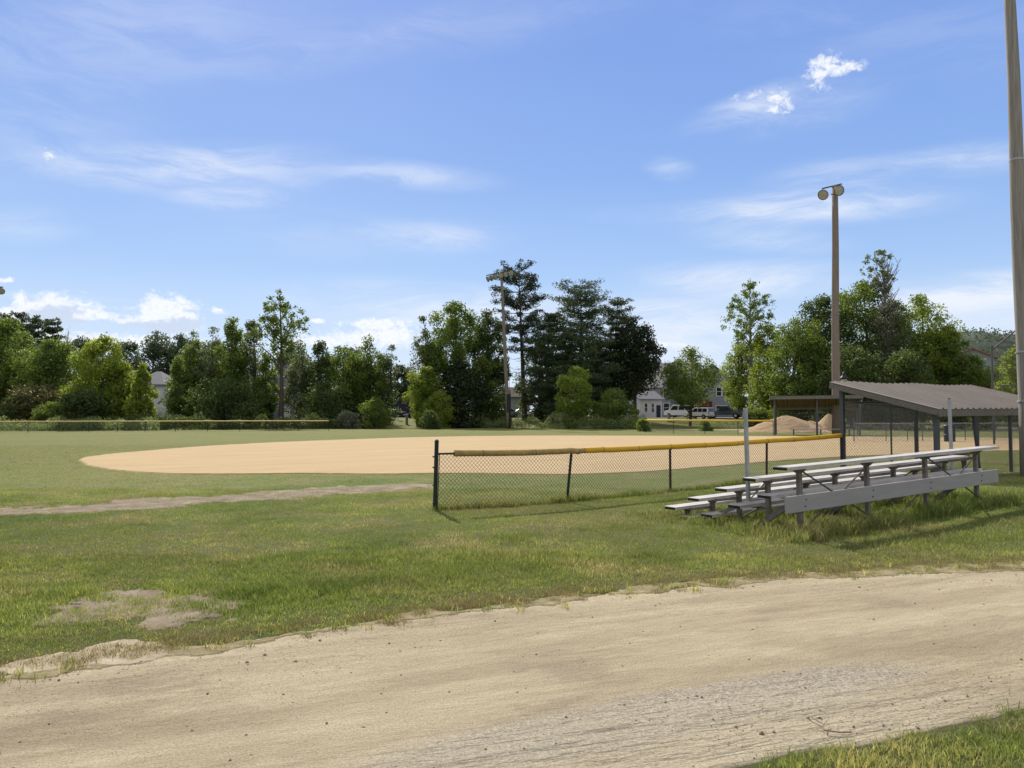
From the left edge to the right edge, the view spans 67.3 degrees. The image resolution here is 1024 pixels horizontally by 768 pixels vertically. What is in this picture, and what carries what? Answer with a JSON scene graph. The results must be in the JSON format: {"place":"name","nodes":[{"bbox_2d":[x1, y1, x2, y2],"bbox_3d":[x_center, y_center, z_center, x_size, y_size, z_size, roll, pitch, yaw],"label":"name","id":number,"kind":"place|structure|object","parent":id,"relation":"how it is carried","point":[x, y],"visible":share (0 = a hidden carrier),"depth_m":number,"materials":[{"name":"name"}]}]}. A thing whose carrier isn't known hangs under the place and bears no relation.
{"place":"outdoors","nodes":[
{"label":"outdoors","id":0,"kind":"place"},
{"bbox_2d":[0,483,444,515],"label":"dirt path","id":1,"kind":"structure","parent":0,"point":[136,503],"depth_m":14.62,"materials":[{"name":"soil"}]},
{"bbox_2d":[0,571,1023,767],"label":"gravel road","id":2,"kind":"structure","parent":0,"point":[473,677],"depth_m":4.52,"materials":[{"name":"gravel"}]},
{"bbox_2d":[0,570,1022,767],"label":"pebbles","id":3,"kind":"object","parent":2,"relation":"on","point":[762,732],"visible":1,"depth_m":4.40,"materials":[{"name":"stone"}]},
{"bbox_2d":[0,411,1023,767],"bbox_3d":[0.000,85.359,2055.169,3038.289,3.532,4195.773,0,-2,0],"label":"ground","id":4,"kind":"structure","parent":0,"point":[138,439],"depth_m":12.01,"materials":[{"name":"plant"}]},
{"bbox_2d":[0,397,29,429],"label":"shrub","id":5,"kind":"object","parent":4,"relation":"on","point":[5,410],"visible":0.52,"depth_m":89.26,"materials":[{"name":"green plant"}]},
{"bbox_2d":[0,315,44,405],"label":"broadleaf tree","id":6,"kind":"object","parent":4,"relation":"on","point":[21,342],"visible":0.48,"depth_m":102.89,"materials":[{"name":"green plant"}]},
{"bbox_2d":[22,314,46,355],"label":"pine tree","id":7,"kind":"object","parent":4,"relation":"on","point":[37,322],"visible":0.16,"depth_m":189.78,"materials":[{"name":"green plant"}]},
{"bbox_2d":[0,383,69,429],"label":"shrub","id":8,"kind":"object","parent":4,"relation":"on","point":[26,394],"visible":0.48,"depth_m":90.29,"materials":[{"name":"green plant"}]},
{"bbox_2d":[7,336,78,405],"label":"broadleaf tree","id":9,"kind":"object","parent":4,"relation":"on","point":[51,359],"visible":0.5,"depth_m":98.73,"materials":[{"name":"green plant"}]},
{"bbox_2d":[27,401,65,429],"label":"shrub","id":10,"kind":"object","parent":4,"relation":"on","point":[43,413],"visible":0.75,"depth_m":86.49,"materials":[{"name":"green plant"}]},
{"bbox_2d":[35,317,69,367],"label":"pine tree","id":11,"kind":"object","parent":4,"relation":"on","point":[48,329],"visible":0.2,"depth_m":188.00,"materials":[{"name":"green plant"}]},
{"bbox_2d":[48,389,116,429],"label":"bush","id":12,"kind":"object","parent":4,"relation":"on","point":[88,402],"visible":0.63,"depth_m":89.27,"materials":[{"name":"green plant"}]},
{"bbox_2d":[0,639,167,675],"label":"sandy patch","id":13,"kind":"object","parent":4,"relation":"on","point":[107,661],"visible":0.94,"depth_m":5.04,"materials":[{"name":"sand"}]},
{"bbox_2d":[57,332,134,419],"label":"maple tree","id":14,"kind":"object","parent":4,"relation":"on","point":[104,368],"visible":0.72,"depth_m":93.08,"materials":[{"name":"green plant"}]},
{"bbox_2d":[98,339,151,414],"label":"broadleaf tree","id":15,"kind":"object","parent":4,"relation":"on","point":[126,346],"visible":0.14,"depth_m":164.78,"materials":[{"name":"green plant"}]},
{"bbox_2d":[32,589,243,631],"bbox_3d":[-3.057,1.867,6.435,1.583,0.016,1.682,1,-3,-21],"label":"dirt patch","id":16,"kind":"object","parent":4,"relation":"on","point":[156,620],"visible":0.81,"depth_m":6.29,"materials":[{"name":"soil"}]},
{"bbox_2d":[121,362,159,426],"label":"broadleaf tree","id":17,"kind":"object","parent":4,"relation":"on","point":[140,390],"visible":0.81,"depth_m":91.54,"materials":[{"name":"green plant"}]},
{"bbox_2d":[128,330,179,373],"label":"broadleaf tree","id":18,"kind":"object","parent":4,"relation":"on","point":[152,349],"visible":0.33,"depth_m":163.28,"materials":[{"name":"green plant"}]},
{"bbox_2d":[147,371,171,406],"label":"house","id":19,"kind":"structure","parent":4,"relation":"on","point":[158,380],"depth_m":124.64,"materials":[{"name":"grey"}]},
{"bbox_2d":[0,420,328,432],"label":"chain link fence","id":20,"kind":"object","parent":4,"relation":"on","point":[248,421],"visible":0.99,"depth_m":78.85,"materials":[{"name":"metal"}]},
{"bbox_2d":[150,332,195,386],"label":"broadleaf tree","id":21,"kind":"object","parent":4,"relation":"on","point":[182,341],"visible":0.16,"depth_m":163.62,"materials":[{"name":"green plant"}]},
{"bbox_2d":[160,355,195,425],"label":"broadleaf tree","id":22,"kind":"object","parent":4,"relation":"on","point":[179,372],"visible":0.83,"depth_m":105.34,"materials":[{"name":"green plant"}]},
{"bbox_2d":[169,329,208,416],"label":"birch tree","id":23,"kind":"object","parent":4,"relation":"on","point":[192,363],"visible":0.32,"depth_m":111.26,"materials":[{"name":"green plant"}]},
{"bbox_2d":[191,326,226,417],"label":"birch tree","id":24,"kind":"object","parent":4,"relation":"on","point":[210,367],"visible":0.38,"depth_m":109.14,"materials":[{"name":"green plant"}]},
{"bbox_2d":[180,376,272,427],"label":"shrub","id":25,"kind":"object","parent":4,"relation":"on","point":[210,403],"visible":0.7,"depth_m":99.68,"materials":[{"name":"green plant"}]},
{"bbox_2d":[210,316,250,418],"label":"birch tree","id":26,"kind":"object","parent":4,"relation":"on","point":[236,360],"visible":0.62,"depth_m":105.49,"materials":[{"name":"green plant"}]},
{"bbox_2d":[237,319,268,419],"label":"birch tree","id":27,"kind":"object","parent":4,"relation":"on","point":[251,354],"visible":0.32,"depth_m":108.70,"materials":[{"name":"green plant"}]},
{"bbox_2d":[249,351,279,425],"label":"broadleaf tree","id":28,"kind":"object","parent":4,"relation":"on","point":[270,406],"visible":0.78,"depth_m":105.72,"materials":[{"name":"green plant"}]},
{"bbox_2d":[241,289,310,419],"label":"poplar tree","id":29,"kind":"object","parent":4,"relation":"on","point":[284,308],"visible":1,"depth_m":104.57,"materials":[{"name":"green plant"}]},
{"bbox_2d":[62,411,511,429],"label":"undergrowth","id":30,"kind":"object","parent":4,"relation":"on","point":[304,424],"visible":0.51,"depth_m":90.56,"materials":[{"name":"green plant"}]},
{"bbox_2d":[267,361,311,417],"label":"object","id":31,"kind":"structure","parent":4,"relation":"on","point":[285,384],"depth_m":123.64,"materials":[{"name":"grey"}]},
{"bbox_2d":[278,339,312,422],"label":"broadleaf tree","id":32,"kind":"object","parent":4,"relation":"on","point":[289,391],"visible":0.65,"depth_m":109.10,"materials":[{"name":"green plant"}]},
{"bbox_2d":[295,338,339,419],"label":"broadleaf tree","id":33,"kind":"object","parent":4,"relation":"on","point":[313,371],"visible":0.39,"depth_m":107.16,"materials":[{"name":"green plant"}]},
{"bbox_2d":[295,376,358,427],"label":"shrub","id":34,"kind":"object","parent":4,"relation":"on","point":[325,392],"visible":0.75,"depth_m":100.75,"materials":[{"name":"green plant"}]},
{"bbox_2d":[319,345,367,418],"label":"broadleaf tree","id":35,"kind":"object","parent":4,"relation":"on","point":[348,364],"visible":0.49,"depth_m":105.64,"materials":[{"name":"green plant"}]},
{"bbox_2d":[334,409,361,428],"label":"shrub","id":36,"kind":"object","parent":4,"relation":"on","point":[348,420],"visible":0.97,"depth_m":95.29,"materials":[{"name":"green plant"}]},
{"bbox_2d":[342,333,390,419],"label":"broadleaf tree","id":37,"kind":"object","parent":4,"relation":"on","point":[367,368],"visible":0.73,"depth_m":106.07,"materials":[{"name":"green plant"}]},
{"bbox_2d":[0,412,743,430],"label":"weeds","id":38,"kind":"object","parent":4,"relation":"on","point":[601,420],"visible":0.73,"depth_m":92.78,"materials":[{"name":"green plant"}]},
{"bbox_2d":[355,396,391,428],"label":"shrub","id":39,"kind":"object","parent":4,"relation":"on","point":[373,419],"visible":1,"depth_m":96.09,"materials":[{"name":"green plant"}]},
{"bbox_2d":[342,369,404,424],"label":"broadleaf tree","id":40,"kind":"object","parent":4,"relation":"on","point":[385,396],"visible":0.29,"depth_m":106.63,"materials":[{"name":"green plant"}]},
{"bbox_2d":[381,344,400,414],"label":"broadleaf tree","id":41,"kind":"object","parent":4,"relation":"on","point":[391,368],"visible":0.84,"depth_m":107.90,"materials":[{"name":"green plant"}]},
{"bbox_2d":[388,363,410,395],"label":"broadleaf tree","id":42,"kind":"object","parent":4,"relation":"on","point":[402,386],"visible":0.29,"depth_m":163.29,"materials":[{"name":"green plant"}]},
{"bbox_2d":[405,316,437,417],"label":"birch tree","id":43,"kind":"object","parent":4,"relation":"on","point":[423,337],"visible":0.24,"depth_m":108.01,"materials":[{"name":"green plant"}]},
{"bbox_2d":[401,365,449,427],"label":"broadleaf tree","id":44,"kind":"object","parent":4,"relation":"on","point":[421,386],"visible":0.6,"depth_m":101.30,"materials":[{"name":"green plant"}]},
{"bbox_2d":[418,409,442,428],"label":"shrub","id":45,"kind":"object","parent":4,"relation":"on","point":[428,420],"visible":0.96,"depth_m":92.35,"materials":[{"name":"green plant"}]},
{"bbox_2d":[417,390,457,428],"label":"shrub","id":46,"kind":"object","parent":4,"relation":"on","point":[443,417],"visible":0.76,"depth_m":98.53,"materials":[{"name":"green plant"}]},
{"bbox_2d":[413,300,497,415],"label":"broadleaf tree","id":47,"kind":"object","parent":4,"relation":"on","point":[436,358],"visible":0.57,"depth_m":104.66,"materials":[{"name":"green plant"}]},
{"bbox_2d":[431,359,494,427],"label":"broadleaf tree","id":48,"kind":"object","parent":4,"relation":"on","point":[463,412],"visible":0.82,"depth_m":101.46,"materials":[{"name":"green plant"}]},
{"bbox_2d":[466,308,512,420],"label":"broadleaf tree","id":49,"kind":"object","parent":4,"relation":"on","point":[489,348],"visible":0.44,"depth_m":107.66,"materials":[{"name":"green plant"}]},
{"bbox_2d":[473,380,511,426],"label":"shrub","id":50,"kind":"object","parent":4,"relation":"on","point":[498,412],"visible":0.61,"depth_m":103.28,"materials":[{"name":"green plant"}]},
{"bbox_2d":[486,270,513,427],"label":"light pole","id":51,"kind":"object","parent":4,"relation":"on","point":[501,275],"visible":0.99,"depth_m":98.82,"materials":[{"name":"brown wood"}]},
{"bbox_2d":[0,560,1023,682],"bbox_3d":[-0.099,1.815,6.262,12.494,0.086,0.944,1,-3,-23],"label":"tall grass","id":52,"kind":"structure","parent":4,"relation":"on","point":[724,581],"depth_m":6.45,"materials":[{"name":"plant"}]},
{"bbox_2d":[0,551,1023,689],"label":"dry grass","id":53,"kind":"structure","parent":4,"relation":"on","point":[383,617],"depth_m":6.41,"materials":[{"name":"plant"}]},
{"bbox_2d":[0,445,1023,488],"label":"grass","id":54,"kind":"structure","parent":4,"relation":"on","point":[122,475],"depth_m":20.20,"materials":[{"name":"plant"}]},
{"bbox_2d":[0,560,1023,681],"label":"road verge","id":55,"kind":"structure","parent":4,"relation":"on","point":[195,651],"depth_m":6.60,"materials":[{"name":"soil"}]},
{"bbox_2d":[489,258,548,419],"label":"pine tree","id":56,"kind":"object","parent":4,"relation":"on","point":[520,305],"visible":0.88,"depth_m":113.74,"materials":[{"name":"green plant"}]},
{"bbox_2d":[511,344,558,419],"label":"broadleaf tree","id":57,"kind":"object","parent":4,"relation":"on","point":[540,416],"visible":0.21,"depth_m":113.94,"materials":[{"name":"green plant"}]},
{"bbox_2d":[77,435,1018,474],"bbox_3d":[7.303,3.412,45.524,58.027,0.192,36.365,2,-3,-34],"label":"infield","id":58,"kind":"object","parent":4,"relation":"on","point":[394,456],"visible":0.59,"depth_m":29.84,"materials":[{"name":"soil"}]},
{"bbox_2d":[516,312,585,421],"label":"pine tree","id":59,"kind":"object","parent":4,"relation":"on","point":[544,339],"visible":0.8,"depth_m":109.94,"materials":[{"name":"green plant"}]},
{"bbox_2d":[551,365,600,428],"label":"broadleaf tree","id":60,"kind":"object","parent":4,"relation":"on","point":[579,409],"visible":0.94,"depth_m":97.25,"materials":[{"name":"green plant"}]},
{"bbox_2d":[543,277,623,421],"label":"pine tree","id":61,"kind":"object","parent":4,"relation":"on","point":[575,301],"visible":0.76,"depth_m":110.40,"materials":[{"name":"green plant"}]},
{"bbox_2d":[571,336,632,419],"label":"broadleaf tree","id":62,"kind":"object","parent":4,"relation":"on","point":[598,398],"visible":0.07,"depth_m":112.75,"materials":[{"name":"green plant"}]},
{"bbox_2d":[590,387,637,428],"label":"shrub","id":63,"kind":"object","parent":4,"relation":"on","point":[615,406],"visible":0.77,"depth_m":95.76,"materials":[{"name":"green plant"}]},
{"bbox_2d":[586,297,642,405],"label":"pine tree","id":64,"kind":"object","parent":4,"relation":"on","point":[614,323],"visible":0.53,"depth_m":113.19,"materials":[{"name":"green plant"}]},
{"bbox_2d":[432,434,842,507],"bbox_3d":[3.585,1.725,16.292,11.887,1.314,0.348,2,-3,-35],"label":"chain link fence","id":65,"kind":"object","parent":4,"relation":"on","point":[543,452],"visible":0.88,"depth_m":15.21,"materials":[{"name":"metal"}]},
{"bbox_2d":[608,317,667,416],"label":"maple tree","id":66,"kind":"object","parent":4,"relation":"on","point":[641,348],"visible":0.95,"depth_m":110.63,"materials":[{"name":"green plant"}]},
{"bbox_2d":[627,391,664,416],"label":"house","id":67,"kind":"structure","parent":4,"relation":"on","point":[649,404],"depth_m":129.24,"materials":[{"name":"grey"}]},
{"bbox_2d":[644,362,701,416],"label":"house","id":68,"kind":"structure","parent":4,"relation":"on","point":[666,405],"depth_m":142.03,"materials":[{"name":"grey"}]},
{"bbox_2d":[658,345,723,425],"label":"ash tree","id":69,"kind":"object","parent":4,"relation":"on","point":[680,381],"visible":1,"depth_m":104.79,"materials":[{"name":"green plant"}]},
{"bbox_2d":[684,408,714,418],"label":"suv","id":70,"kind":"object","parent":4,"relation":"on","point":[703,413],"visible":0.85,"depth_m":114.75,"materials":[{"name":"white paint"}]},
{"bbox_2d":[645,418,773,434],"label":"chain link fence","id":71,"kind":"object","parent":4,"relation":"on","point":[725,421],"visible":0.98,"depth_m":67.97,"materials":[{"name":"metal"}]},
{"bbox_2d":[693,365,735,416],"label":"house","id":72,"kind":"structure","parent":4,"relation":"on","point":[717,401],"depth_m":137.47,"materials":[{"name":"grey"}]},
{"bbox_2d":[725,332,748,417],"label":"broadleaf tree","id":73,"kind":"object","parent":4,"relation":"on","point":[738,361],"visible":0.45,"depth_m":126.72,"materials":[{"name":"green plant"}]},
{"bbox_2d":[718,340,770,417],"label":"broadleaf tree","id":74,"kind":"object","parent":4,"relation":"on","point":[741,378],"visible":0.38,"depth_m":125.77,"materials":[{"name":"green plant"}]},
{"bbox_2d":[720,278,776,417],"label":"poplar tree","id":75,"kind":"object","parent":4,"relation":"on","point":[750,323],"visible":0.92,"depth_m":112.07,"materials":[{"name":"green plant"}]},
{"bbox_2d":[742,407,773,427],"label":"shrub","id":76,"kind":"object","parent":4,"relation":"on","point":[760,414],"visible":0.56,"depth_m":97.51,"materials":[{"name":"green plant"}]},
{"bbox_2d":[743,324,790,419],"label":"broadleaf tree","id":77,"kind":"object","parent":4,"relation":"on","point":[759,347],"visible":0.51,"depth_m":107.92,"materials":[{"name":"green plant"}]},
{"bbox_2d":[739,415,831,432],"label":"sand pile","id":78,"kind":"object","parent":4,"relation":"on","point":[783,428],"visible":0.74,"depth_m":74.44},
{"bbox_2d":[759,315,831,421],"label":"maple tree","id":79,"kind":"object","parent":4,"relation":"on","point":[784,383],"visible":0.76,"depth_m":98.73,"materials":[{"name":"green plant"}]},
{"bbox_2d":[769,395,863,435],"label":"dugout","id":80,"kind":"object","parent":4,"relation":"on","point":[806,402],"visible":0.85,"depth_m":65.25,"materials":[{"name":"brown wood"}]},
{"bbox_2d":[789,293,859,420],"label":"maple tree","id":81,"kind":"object","parent":4,"relation":"on","point":[822,314],"visible":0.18,"depth_m":103.63,"materials":[{"name":"green plant"}]},
{"bbox_2d":[818,183,843,433],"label":"light pole","id":82,"kind":"object","parent":4,"relation":"on","point":[837,190],"visible":0.98,"depth_m":66.06,"materials":[{"name":"brown wood"}]},
{"bbox_2d":[665,398,998,529],"bbox_3d":[5.454,1.252,12.804,5.753,1.920,2.374,0,-2,-33],"label":"bleacher","id":83,"kind":"object","parent":4,"relation":"on","point":[837,492],"visible":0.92,"depth_m":11.73,"materials":[{"name":"metal"}]},
{"bbox_2d":[807,341,910,429],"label":"broadleaf tree","id":84,"kind":"object","parent":4,"relation":"on","point":[866,372],"visible":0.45,"depth_m":91.02,"materials":[{"name":"green plant"}]},
{"bbox_2d":[822,279,904,421],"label":"broadleaf tree","id":85,"kind":"object","parent":4,"relation":"on","point":[859,316],"visible":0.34,"depth_m":101.11,"materials":[{"name":"green plant"}]},
{"bbox_2d":[860,249,900,427],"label":"broadleaf tree","id":86,"kind":"object","parent":4,"relation":"on","point":[886,289],"visible":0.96,"depth_m":100.28,"materials":[{"name":"green plant"}]},
{"bbox_2d":[866,293,914,419],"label":"broadleaf tree","id":87,"kind":"object","parent":4,"relation":"on","point":[889,322],"visible":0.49,"depth_m":95.78,"materials":[{"name":"green plant"}]},
{"bbox_2d":[865,348,947,429],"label":"broadleaf tree","id":88,"kind":"object","parent":4,"relation":"on","point":[910,369],"visible":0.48,"depth_m":89.58,"materials":[{"name":"green plant"}]},
{"bbox_2d":[872,293,966,427],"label":"broadleaf tree","id":89,"kind":"object","parent":4,"relation":"on","point":[921,338],"visible":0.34,"depth_m":97.31,"materials":[{"name":"green plant"}]},
{"bbox_2d":[829,381,1019,472],"bbox_3d":[12.171,1.267,20.881,7.830,2.765,2.746,2,-3,-35],"label":"dugout","id":90,"kind":"object","parent":4,"relation":"on","point":[972,401],"visible":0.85,"depth_m":19.66,"materials":[{"name":"grey metal"}]},
{"bbox_2d":[853,419,1018,440],"bbox_3d":[28.752,2.999,49.227,15.622,1.500,0.104,1,-2,-12],"label":"chain link fence","id":91,"kind":"object","parent":4,"relation":"on","point":[854,429],"visible":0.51,"depth_m":48.60,"materials":[{"name":"metal"}]},
{"bbox_2d":[924,324,978,424],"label":"broadleaf tree","id":92,"kind":"object","parent":4,"relation":"on","point":[955,352],"visible":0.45,"depth_m":95.75,"materials":[{"name":"green plant"}]},
{"bbox_2d":[948,353,1005,428],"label":"broadleaf tree","id":93,"kind":"object","parent":4,"relation":"on","point":[979,374],"visible":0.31,"depth_m":94.87,"materials":[{"name":"green plant"}]},
{"bbox_2d":[955,348,998,380],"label":"house","id":94,"kind":"structure","parent":4,"relation":"on","point":[981,354],"depth_m":184.86,"materials":[{"name":"grey"}]},
{"bbox_2d":[991,330,1018,443],"bbox_3d":[30.092,0.331,42.648,6.362,6.485,1.615,0,-2,-7],"label":"backstop","id":95,"kind":"object","parent":4,"relation":"on","point":[992,366],"visible":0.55,"depth_m":43.06,"materials":[{"name":"metal"}]},
{"bbox_2d":[994,344,1018,426],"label":"broadleaf tree","id":96,"kind":"object","parent":4,"relation":"on","point":[1012,371],"visible":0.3,"depth_m":103.33,"materials":[{"name":"green plant"}]},
{"bbox_2d":[1004,0,1023,475],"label":"light pole","id":97,"kind":"object","parent":4,"relation":"on","point":[1016,156],"visible":0.98,"depth_m":18.71,"materials":[{"name":"brown wood"}]},
{"bbox_2d":[0,480,1023,554],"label":"grass","id":98,"kind":"structure","parent":0,"point":[900,540],"depth_m":10.96,"materials":[{"name":"plant"}]},
{"bbox_2d":[0,0,1023,410],"label":"sky","id":99,"kind":"structure","parent":0,"point":[171,167],"materials":[{"name":"blue"}]},
{"bbox_2d":[392,417,733,417],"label":"parking lot","id":100,"kind":"structure","parent":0,"point":[627,417],"depth_m":128.33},
{"bbox_2d":[663,405,696,417],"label":"van","id":101,"kind":"object","parent":100,"relation":"on","point":[674,411],"visible":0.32,"depth_m":123.37,"materials":[{"name":"white paint"}]},
{"bbox_2d":[712,406,742,417],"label":"pickup truck","id":102,"kind":"object","parent":100,"relation":"on","point":[725,410],"visible":0.69,"depth_m":116.40,"materials":[{"name":"paint"}]},
{"bbox_2d":[427,472,828,510],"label":"tall grass","id":103,"kind":"structure","parent":0,"point":[552,499],"depth_m":14.38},
{"bbox_2d":[624,485,1023,543],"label":"tall grass","id":104,"kind":"structure","parent":0,"point":[843,519],"depth_m":11.53,"materials":[{"name":"plant"}]},
{"bbox_2d":[823,332,1015,394],"bbox_3d":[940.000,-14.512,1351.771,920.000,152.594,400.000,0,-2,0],"label":"hill","id":105,"kind":"structure","parent":0,"point":[975,344],"depth_m":1267.01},
{"bbox_2d":[790,325,1015,391],"bbox_3d":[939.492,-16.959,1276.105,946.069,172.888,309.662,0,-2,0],"label":"forest","id":106,"kind":"object","parent":105,"relation":"on","point":[990,332],"visible":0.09,"depth_m":1286.42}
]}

